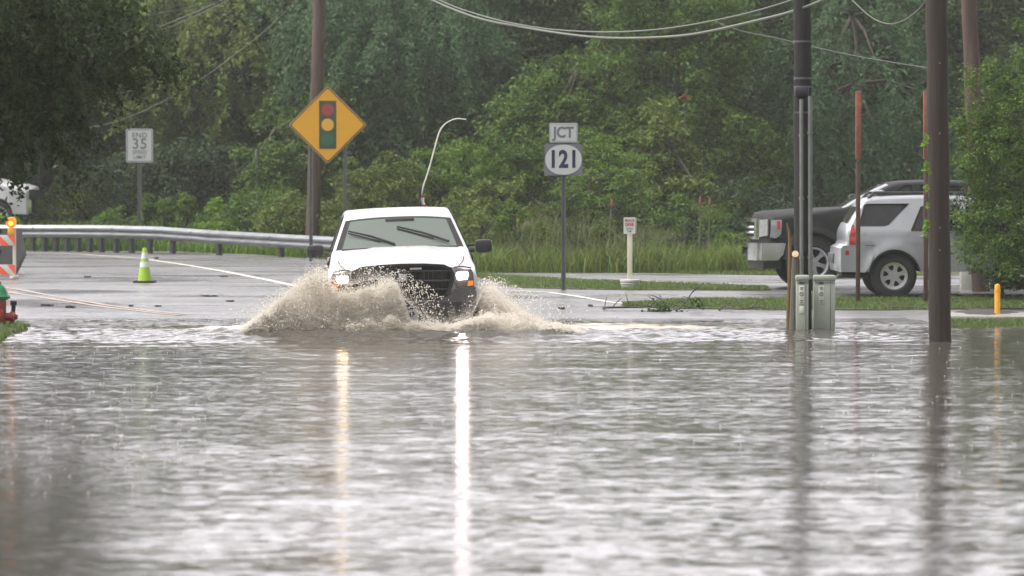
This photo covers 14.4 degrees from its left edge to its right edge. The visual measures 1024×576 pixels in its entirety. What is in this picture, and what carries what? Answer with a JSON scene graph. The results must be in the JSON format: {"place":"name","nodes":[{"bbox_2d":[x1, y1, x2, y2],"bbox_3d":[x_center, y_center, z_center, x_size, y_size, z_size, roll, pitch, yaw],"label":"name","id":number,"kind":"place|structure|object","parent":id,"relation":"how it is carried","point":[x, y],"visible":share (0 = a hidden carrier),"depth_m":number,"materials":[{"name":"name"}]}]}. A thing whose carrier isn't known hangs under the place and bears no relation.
{"place":"outdoors","nodes":[
{"label":"outdoors","id":0,"kind":"place"},
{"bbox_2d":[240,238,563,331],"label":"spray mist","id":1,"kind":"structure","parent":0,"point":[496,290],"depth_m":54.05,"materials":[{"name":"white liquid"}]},
{"bbox_2d":[0,318,1023,575],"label":"water","id":2,"kind":"structure","parent":0,"point":[438,452],"depth_m":30.82,"materials":[{"name":"grey liquid"}]},
{"bbox_2d":[202,255,616,334],"bbox_3d":[-1.437,0.066,55.020,5.694,1.128,2.874,0,1,0],"label":"splash","id":3,"kind":"object","parent":2,"relation":"on","point":[314,304],"visible":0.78,"depth_m":53.85,"materials":[{"name":"white liquid"}]},
{"bbox_2d":[786,223,791,328],"bbox_3d":[3.875,-0.083,56.916,0.070,1.661,0.055,-1,2,-22],"label":"stake","id":4,"kind":"object","parent":2,"relation":"in","point":[788,282],"visible":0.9,"depth_m":56.89,"materials":[{"name":"brown wood"}]},
{"bbox_2d":[789,251,798,328],"bbox_3d":[3.929,0.112,56.718,0.138,1.269,0.105,0,1,0],"label":"sawn post","id":5,"kind":"object","parent":2,"relation":"in","point":[792,316],"visible":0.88,"depth_m":56.68,"materials":[{"name":"brown wood"}]},
{"bbox_2d":[926,0,950,341],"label":"utility pole","id":6,"kind":"object","parent":2,"relation":"in","point":[939,303],"visible":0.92,"depth_m":52.27,"materials":[{"name":"brown wood"}]},
{"bbox_2d":[714,21,926,67],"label":"cable","id":7,"kind":"object","parent":6,"relation":"attached to","point":[831,50],"visible":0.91,"depth_m":65.52,"materials":[{"name":"grey plastic"}]},
{"bbox_2d":[852,0,925,24],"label":"cable","id":8,"kind":"object","parent":6,"relation":"attached to","point":[888,23],"visible":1,"depth_m":54.51,"materials":[{"name":"grey plastic"}]},
{"bbox_2d":[920,128,931,297],"bbox_3d":[5.310,-0.957,52.144,0.138,2.192,0.077,-1,2,-28],"label":"vine","id":9,"kind":"object","parent":6,"relation":"attached to","point":[926,225],"visible":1,"depth_m":52.14,"materials":[{"name":"green plant"}]},
{"bbox_2d":[0,251,1023,321],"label":"road","id":10,"kind":"structure","parent":0,"point":[176,288],"depth_m":69.84,"materials":[{"name":"grey asphalt"}]},
{"bbox_2d":[0,217,18,278],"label":"barricade","id":11,"kind":"object","parent":10,"relation":"on","point":[9,239],"visible":0.96,"depth_m":75.94,"materials":[{"name":"orange plastic"}]},
{"bbox_2d":[0,228,26,273],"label":"barrier","id":12,"kind":"object","parent":10,"relation":"on","point":[6,255],"visible":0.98,"depth_m":78.76,"materials":[{"name":"black"}]},
{"bbox_2d":[7,291,180,314],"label":"lane line","id":13,"kind":"object","parent":10,"relation":"on","point":[90,304],"visible":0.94,"depth_m":65.05,"materials":[{"name":"white paint"}]},
{"bbox_2d":[5,287,190,314],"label":"lane line","id":14,"kind":"object","parent":10,"relation":"on","point":[90,301],"visible":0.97,"depth_m":65.93,"materials":[{"name":"white paint"}]},
{"bbox_2d":[133,248,156,282],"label":"traffic cone","id":15,"kind":"object","parent":10,"relation":"on","point":[144,276],"visible":1,"depth_m":73.73,"materials":[{"name":"plastic"}]},
{"bbox_2d":[31,252,298,286],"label":"lane line","id":16,"kind":"object","parent":10,"relation":"on","point":[201,267],"visible":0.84,"depth_m":82.52,"materials":[{"name":"white paint"}]},
{"bbox_2d":[289,86,365,260],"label":"warning sign","id":17,"kind":"object","parent":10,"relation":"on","point":[327,124],"visible":0.97,"depth_m":89.90,"materials":[{"name":"yellow metal"}]},
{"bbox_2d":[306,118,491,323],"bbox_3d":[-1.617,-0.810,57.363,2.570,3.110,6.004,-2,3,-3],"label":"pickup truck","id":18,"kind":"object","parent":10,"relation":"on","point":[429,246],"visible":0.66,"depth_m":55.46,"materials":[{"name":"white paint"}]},
{"bbox_2d":[515,290,621,303],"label":"lane line","id":19,"kind":"object","parent":10,"relation":"on","point":[576,296],"visible":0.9,"depth_m":67.52,"materials":[{"name":"white paint"}]},
{"bbox_2d":[718,298,770,310],"bbox_3d":[3.640,0.255,63.326,0.788,0.203,0.359,0,2,18],"label":"fallen branch","id":20,"kind":"object","parent":10,"relation":"on","point":[726,305],"visible":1,"depth_m":63.29,"materials":[{"name":"brown wood"}]},
{"bbox_2d":[742,180,1023,288],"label":"pickup truck","id":21,"kind":"object","parent":10,"relation":"on","point":[766,246],"visible":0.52,"depth_m":70.06,"materials":[{"name":"paint"}]},
{"bbox_2d":[828,190,1023,297],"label":"suv","id":22,"kind":"object","parent":10,"relation":"on","point":[891,247],"visible":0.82,"depth_m":66.74,"materials":[{"name":"silver metal"}]},
{"bbox_2d":[960,272,971,289],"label":"pedestal","id":23,"kind":"object","parent":10,"relation":"on","point":[965,281],"visible":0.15,"depth_m":69.92,"materials":[{"name":"grey metal"}]},
{"bbox_2d":[951,312,1023,318],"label":"kerb strip","id":24,"kind":"object","parent":10,"relation":"on","point":[962,315],"visible":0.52,"depth_m":59.64,"materials":[{"name":"concrete"}]},
{"bbox_2d":[957,309,1018,314],"bbox_3d":[7.138,0.343,60.880,0.998,0.060,1.978,0,1,0],"label":"asphalt patch","id":25,"kind":"object","parent":24,"relation":"on","point":[981,311],"visible":0.92,"depth_m":60.49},
{"bbox_2d":[994,284,1000,313],"bbox_3d":[7.186,0.243,60.171,0.092,0.615,0.091,0,1,0],"label":"bollard","id":26,"kind":"object","parent":24,"relation":"on","point":[997,290],"visible":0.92,"depth_m":60.13,"materials":[{"name":"yellow metal"}]},
{"bbox_2d":[13,0,1023,333],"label":"ground","id":27,"kind":"structure","parent":0,"point":[551,182],"depth_m":125.64,"materials":[{"name":"green plant"}]},
{"bbox_2d":[0,281,17,323],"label":"fire hydrant","id":28,"kind":"object","parent":27,"relation":"on","point":[11,316],"visible":0.91,"depth_m":56.17,"materials":[{"name":"red"}]},
{"bbox_2d":[0,178,43,223],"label":"pickup truck","id":29,"kind":"object","parent":27,"relation":"on","point":[32,202],"visible":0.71,"depth_m":106.51,"materials":[{"name":"white paint"}]},
{"bbox_2d":[0,4,45,179],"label":"tall tree","id":30,"kind":"object","parent":27,"relation":"on","point":[7,163],"visible":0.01,"depth_m":109.37,"materials":[{"name":"green plant"}]},
{"bbox_2d":[35,169,99,224],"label":"bush","id":31,"kind":"object","parent":27,"relation":"on","point":[54,211],"visible":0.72,"depth_m":108.71,"materials":[{"name":"green plant"}]},
{"bbox_2d":[1,1,147,224],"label":"tall tree","id":32,"kind":"object","parent":27,"relation":"on","point":[44,180],"visible":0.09,"depth_m":110.86,"materials":[{"name":"green plant"}]},
{"bbox_2d":[36,0,228,224],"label":"tall tree","id":33,"kind":"object","parent":27,"relation":"on","point":[106,200],"visible":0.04,"depth_m":111.91,"materials":[{"name":"green plant"}]},
{"bbox_2d":[126,128,153,250],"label":"speed sign","id":34,"kind":"object","parent":27,"relation":"on","point":[139,146],"visible":0.98,"depth_m":102.90,"materials":[{"name":"metal"}]},
{"bbox_2d":[142,192,155,225],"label":"bush","id":35,"kind":"object","parent":27,"relation":"on","point":[148,206],"visible":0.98,"depth_m":103.88,"materials":[{"name":"green plant"}]},
{"bbox_2d":[61,203,247,230],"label":"bush","id":36,"kind":"object","parent":27,"relation":"on","point":[101,219],"visible":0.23,"depth_m":105.29,"materials":[{"name":"green plant"}]},
{"bbox_2d":[153,196,176,226],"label":"bush","id":37,"kind":"object","parent":27,"relation":"on","point":[165,212],"visible":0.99,"depth_m":103.86,"materials":[{"name":"green plant"}]},
{"bbox_2d":[0,225,333,256],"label":"guardrail","id":38,"kind":"object","parent":27,"relation":"on","point":[219,239],"visible":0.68,"depth_m":97.43,"materials":[{"name":"metal"}]},
{"bbox_2d":[15,214,325,250],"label":"weeds","id":39,"kind":"object","parent":27,"relation":"on","point":[124,244],"visible":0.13,"depth_m":101.36,"materials":[{"name":"green plant"}]},
{"bbox_2d":[69,130,286,224],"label":"thicket","id":40,"kind":"object","parent":27,"relation":"on","point":[165,167],"visible":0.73,"depth_m":106.66,"materials":[{"name":"green plant"}]},
{"bbox_2d":[176,191,199,227],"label":"bush","id":41,"kind":"object","parent":27,"relation":"on","point":[186,204],"visible":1,"depth_m":103.87,"materials":[{"name":"green plant"}]},
{"bbox_2d":[89,0,303,224],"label":"tall tree","id":42,"kind":"object","parent":27,"relation":"on","point":[190,37],"visible":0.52,"depth_m":108.79,"materials":[{"name":"green plant"}]},
{"bbox_2d":[192,197,242,230],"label":"bush","id":43,"kind":"object","parent":27,"relation":"on","point":[214,205],"visible":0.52,"depth_m":102.78,"materials":[{"name":"green plant"}]},
{"bbox_2d":[155,0,338,216],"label":"tall tree","id":44,"kind":"object","parent":27,"relation":"on","point":[251,77],"visible":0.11,"depth_m":110.95,"materials":[{"name":"green plant"}]},
{"bbox_2d":[215,183,300,232],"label":"bush","id":45,"kind":"object","parent":27,"relation":"on","point":[235,213],"visible":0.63,"depth_m":100.64,"materials":[{"name":"green plant"}]},
{"bbox_2d":[244,187,339,247],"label":"bush","id":46,"kind":"object","parent":27,"relation":"on","point":[281,216],"visible":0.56,"depth_m":97.43,"materials":[{"name":"green plant"}]},
{"bbox_2d":[228,53,375,220],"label":"tree","id":47,"kind":"object","parent":27,"relation":"on","point":[271,165],"visible":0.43,"depth_m":103.20,"materials":[{"name":"green plant"}]},
{"bbox_2d":[137,233,474,258],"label":"weeds","id":48,"kind":"object","parent":27,"relation":"on","point":[243,249],"visible":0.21,"depth_m":97.65,"materials":[{"name":"green plant"}]},
{"bbox_2d":[306,0,325,235],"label":"utility pole","id":49,"kind":"object","parent":27,"relation":"on","point":[317,59],"visible":0.51,"depth_m":95.80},
{"bbox_2d":[90,0,296,127],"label":"cable","id":50,"kind":"object","parent":49,"relation":"attached to","point":[203,77],"visible":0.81,"depth_m":95.46,"materials":[{"name":"grey plastic"}]},
{"bbox_2d":[208,0,469,219],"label":"tall tree","id":51,"kind":"object","parent":27,"relation":"on","point":[261,10],"visible":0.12,"depth_m":108.19,"materials":[{"name":"green plant"}]},
{"bbox_2d":[317,150,442,236],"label":"bush","id":52,"kind":"object","parent":27,"relation":"on","point":[385,198],"visible":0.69,"depth_m":95.61,"materials":[{"name":"green plant"}]},
{"bbox_2d":[251,0,532,207],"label":"tree","id":53,"kind":"object","parent":27,"relation":"on","point":[409,88],"visible":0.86,"depth_m":103.72,"materials":[{"name":"green plant"}]},
{"bbox_2d":[303,0,530,237],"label":"tall tree","id":54,"kind":"object","parent":27,"relation":"on","point":[467,123],"visible":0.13,"depth_m":109.80,"materials":[{"name":"green plant"}]},
{"bbox_2d":[397,136,502,224],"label":"bush","id":55,"kind":"object","parent":27,"relation":"on","point":[449,168],"visible":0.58,"depth_m":96.79,"materials":[{"name":"green plant"}]},
{"bbox_2d":[458,206,517,247],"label":"bush","id":56,"kind":"object","parent":27,"relation":"on","point":[478,217],"visible":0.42,"depth_m":83.26,"materials":[{"name":"green plant"}]},
{"bbox_2d":[433,175,560,242],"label":"bush","id":57,"kind":"object","parent":27,"relation":"on","point":[491,205],"visible":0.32,"depth_m":93.76,"materials":[{"name":"green plant"}]},
{"bbox_2d":[429,0,586,222],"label":"tall tree","id":58,"kind":"object","parent":27,"relation":"on","point":[525,18],"visible":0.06,"depth_m":111.90,"materials":[{"name":"green plant"}]},
{"bbox_2d":[485,200,532,249],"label":"bush","id":59,"kind":"object","parent":27,"relation":"on","point":[511,212],"visible":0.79,"depth_m":83.26,"materials":[{"name":"green plant"}]},
{"bbox_2d":[3,0,1023,234],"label":"wood","id":60,"kind":"object","parent":27,"relation":"on","point":[824,187],"visible":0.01,"depth_m":121.17,"materials":[{"name":"green plant"}]},
{"bbox_2d":[487,123,571,212],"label":"bush","id":61,"kind":"object","parent":27,"relation":"on","point":[513,155],"visible":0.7,"depth_m":96.60,"materials":[{"name":"green plant"}]},
{"bbox_2d":[518,221,558,256],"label":"bush","id":62,"kind":"object","parent":27,"relation":"on","point":[541,233],"visible":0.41,"depth_m":83.36,"materials":[{"name":"green plant"}]},
{"bbox_2d":[430,46,650,235],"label":"tree","id":63,"kind":"object","parent":27,"relation":"on","point":[546,103],"visible":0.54,"depth_m":100.07,"materials":[{"name":"green plant"}]},
{"bbox_2d":[469,0,663,238],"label":"tall tree","id":64,"kind":"object","parent":27,"relation":"on","point":[572,20],"visible":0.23,"depth_m":109.36,"materials":[{"name":"green plant"}]},
{"bbox_2d":[558,235,590,255],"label":"bush","id":65,"kind":"object","parent":27,"relation":"on","point":[578,242],"visible":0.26,"depth_m":83.29,"materials":[{"name":"green plant"}]},
{"bbox_2d":[543,167,663,238],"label":"bush","id":66,"kind":"object","parent":27,"relation":"on","point":[586,201],"visible":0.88,"depth_m":94.70,"materials":[{"name":"green plant"}]},
{"bbox_2d":[589,217,618,246],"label":"bush","id":67,"kind":"object","parent":27,"relation":"on","point":[606,221],"visible":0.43,"depth_m":83.33,"materials":[{"name":"green plant"}]},
{"bbox_2d":[571,125,656,231],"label":"bush","id":68,"kind":"object","parent":27,"relation":"on","point":[603,165],"visible":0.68,"depth_m":96.11,"materials":[{"name":"green plant"}]},
{"bbox_2d":[463,206,772,271],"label":"tall grass","id":69,"kind":"structure","parent":27,"relation":"on","point":[637,239],"depth_m":82.53,"materials":[{"name":"green plant"}]},
{"bbox_2d":[466,233,775,273],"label":"grass understorey","id":70,"kind":"object","parent":27,"relation":"on","point":[493,260],"depth_m":80.39,"materials":[{"name":"green plant"}]},
{"bbox_2d":[602,292,680,312],"bbox_3d":[1.971,0.232,63.686,1.079,0.350,1.693,0,1,-10],"label":"fallen branch","id":71,"kind":"object","parent":27,"relation":"on","point":[661,309],"visible":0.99,"depth_m":63.27,"materials":[{"name":"wood"}]},
{"bbox_2d":[518,0,766,236],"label":"tall tree","id":72,"kind":"object","parent":27,"relation":"on","point":[670,81],"visible":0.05,"depth_m":110.52,"materials":[{"name":"green plant"}]},
{"bbox_2d":[609,93,741,234],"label":"tree","id":73,"kind":"object","parent":27,"relation":"on","point":[663,158],"visible":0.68,"depth_m":98.49,"materials":[{"name":"green plant"}]},
{"bbox_2d":[613,181,740,247],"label":"bush","id":74,"kind":"object","parent":27,"relation":"on","point":[681,205],"visible":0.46,"depth_m":94.58,"materials":[{"name":"green plant"}]},
{"bbox_2d":[574,0,793,222],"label":"tree","id":75,"kind":"object","parent":27,"relation":"on","point":[725,69],"visible":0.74,"depth_m":100.80,"materials":[{"name":"green plant"}]},
{"bbox_2d":[660,219,709,256],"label":"bush","id":76,"kind":"object","parent":27,"relation":"on","point":[688,226],"visible":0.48,"depth_m":83.38,"materials":[{"name":"green plant"}]},
{"bbox_2d":[670,284,703,311],"bbox_3d":[2.755,0.180,63.970,0.573,0.474,1.909,0,1,3],"label":"fallen branch","id":77,"kind":"object","parent":27,"relation":"on","point":[692,304],"visible":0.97,"depth_m":63.15,"materials":[{"name":"grey wood"}]},
{"bbox_2d":[698,197,701,253],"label":"dead stalk","id":78,"kind":"object","parent":27,"relation":"on","point":[700,201],"visible":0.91,"depth_m":82.98,"materials":[{"name":"brown plant"}]},
{"bbox_2d":[521,268,922,275],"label":"grass","id":79,"kind":"structure","parent":27,"relation":"on","point":[747,272],"depth_m":79.66,"materials":[{"name":"green plant"}]},
{"bbox_2d":[709,228,748,251],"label":"bush","id":80,"kind":"object","parent":27,"relation":"on","point":[738,238],"visible":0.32,"depth_m":84.89,"materials":[{"name":"green plant"}]},
{"bbox_2d":[631,0,830,237],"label":"tall tree","id":81,"kind":"object","parent":27,"relation":"on","point":[743,105],"visible":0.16,"depth_m":108.43,"materials":[{"name":"green plant"}]},
{"bbox_2d":[712,173,814,246],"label":"bush","id":82,"kind":"object","parent":27,"relation":"on","point":[738,224],"visible":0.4,"depth_m":94.78,"materials":[{"name":"green plant"}]},
{"bbox_2d":[795,275,808,329],"bbox_3d":[4.044,0.352,56.742,0.193,1.067,0.290,0,1,0],"label":"utility cabinet","id":83,"kind":"object","parent":27,"relation":"on","point":[802,284],"visible":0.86,"depth_m":56.61,"materials":[{"name":"grey metal"}]},
{"bbox_2d":[793,0,812,328],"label":"utility pole","id":84,"kind":"object","parent":27,"relation":"on","point":[803,212],"visible":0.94,"depth_m":57.03,"materials":[{"name":"metal"}]},
{"bbox_2d":[439,0,792,32],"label":"cable","id":85,"kind":"object","parent":84,"relation":"attached to","point":[624,31],"visible":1,"depth_m":68.83,"materials":[{"name":"grey plastic"}]},
{"bbox_2d":[431,0,824,38],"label":"cable","id":86,"kind":"object","parent":84,"relation":"attached to","point":[684,35],"visible":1,"depth_m":67.38,"materials":[{"name":"grey plastic"}]},
{"bbox_2d":[812,275,835,328],"bbox_3d":[4.376,0.348,57.042,0.321,1.061,0.290,0,1,0],"label":"utility cabinet","id":87,"kind":"object","parent":27,"relation":"on","point":[823,301],"visible":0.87,"depth_m":56.91,"materials":[{"name":"grey metal"}]},
{"bbox_2d":[714,0,967,216],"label":"tree","id":88,"kind":"object","parent":27,"relation":"on","point":[902,32],"visible":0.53,"depth_m":101.63,"materials":[{"name":"green plant"}]},
{"bbox_2d":[738,0,949,213],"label":"tall tree","id":89,"kind":"object","parent":27,"relation":"on","point":[870,72],"visible":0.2,"depth_m":109.74,"materials":[{"name":"green plant"}]},
{"bbox_2d":[821,0,989,206],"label":"tall tree","id":90,"kind":"object","parent":27,"relation":"on","point":[860,19],"visible":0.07,"depth_m":111.83,"materials":[{"name":"green plant"}]},
{"bbox_2d":[879,0,1023,199],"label":"tall tree","id":91,"kind":"object","parent":27,"relation":"on","point":[1002,12],"visible":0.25,"depth_m":109.22,"materials":[{"name":"green plant"}]},
{"bbox_2d":[961,0,988,291],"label":"utility pole","id":92,"kind":"object","parent":27,"relation":"on","point":[970,35],"visible":0.26,"depth_m":69.32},
{"bbox_2d":[948,16,1023,281],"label":"leafy tree","id":93,"kind":"object","parent":27,"relation":"on","point":[998,148],"visible":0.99,"depth_m":62.67,"materials":[{"name":"green plant"}]},
{"bbox_2d":[949,175,1023,298],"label":"bush","id":94,"kind":"object","parent":27,"relation":"on","point":[993,277],"visible":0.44,"depth_m":66.09,"materials":[{"name":"green plant"}]},
{"bbox_2d":[979,0,1023,190],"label":"tall tree","id":95,"kind":"object","parent":27,"relation":"on","point":[987,48],"visible":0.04,"depth_m":111.99,"materials":[{"name":"green plant"}]},
{"bbox_2d":[477,272,771,290],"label":"verge","id":96,"kind":"structure","parent":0,"point":[541,287],"depth_m":70.09,"materials":[{"name":"green plant"}]},
{"bbox_2d":[545,123,581,289],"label":"route sign","id":97,"kind":"object","parent":96,"relation":"on","point":[563,159],"visible":1,"depth_m":69.93,"materials":[{"name":"metal"}]},
{"bbox_2d":[620,217,639,287],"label":"drive sign","id":98,"kind":"object","parent":96,"relation":"on","point":[630,226],"visible":1,"depth_m":70.34,"materials":[{"name":"white"}]},
{"bbox_2d":[679,89,688,224],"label":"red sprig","id":99,"kind":"object","parent":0,"point":[687,98],"visible":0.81,"depth_m":98.42,"materials":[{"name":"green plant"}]},
{"bbox_2d":[621,292,1023,310],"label":"verge","id":100,"kind":"structure","parent":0,"point":[876,309],"depth_m":63.64,"materials":[{"name":"green plant"}]},
{"bbox_2d":[855,91,860,300],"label":"marker post","id":101,"kind":"object","parent":100,"relation":"on","point":[857,124],"visible":0.79,"depth_m":65.35,"materials":[{"name":"metal"}]},
{"bbox_2d":[923,91,927,301],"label":"marker post","id":102,"kind":"object","parent":100,"relation":"on","point":[925,264],"visible":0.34,"depth_m":65.25,"materials":[{"name":"metal"}]},
{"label":"verge","id":103,"kind":"structure","parent":0,"visible":0},
{"bbox_2d":[951,316,1023,327],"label":"grass","id":104,"kind":"structure","parent":103,"relation":"on","point":[958,322],"depth_m":57.84,"materials":[{"name":"green plant"}]},
{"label":"bank","id":105,"kind":"structure","parent":0,"visible":0},
{"bbox_2d":[0,319,31,341],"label":"grass","id":106,"kind":"structure","parent":105,"relation":"on","point":[11,325],"depth_m":55.65,"materials":[{"name":"green plant"}]},
{"bbox_2d":[0,0,184,233],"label":"shade tree","id":107,"kind":"object","parent":105,"relation":"on","point":[41,73],"visible":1,"depth_m":44.26,"materials":[{"name":"green plant"}]},
{"bbox_2d":[0,4,204,157],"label":"shade branch","id":108,"kind":"object","parent":107,"relation":"attached to","point":[142,58],"visible":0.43,"depth_m":46.80,"materials":[{"name":"green plant"}]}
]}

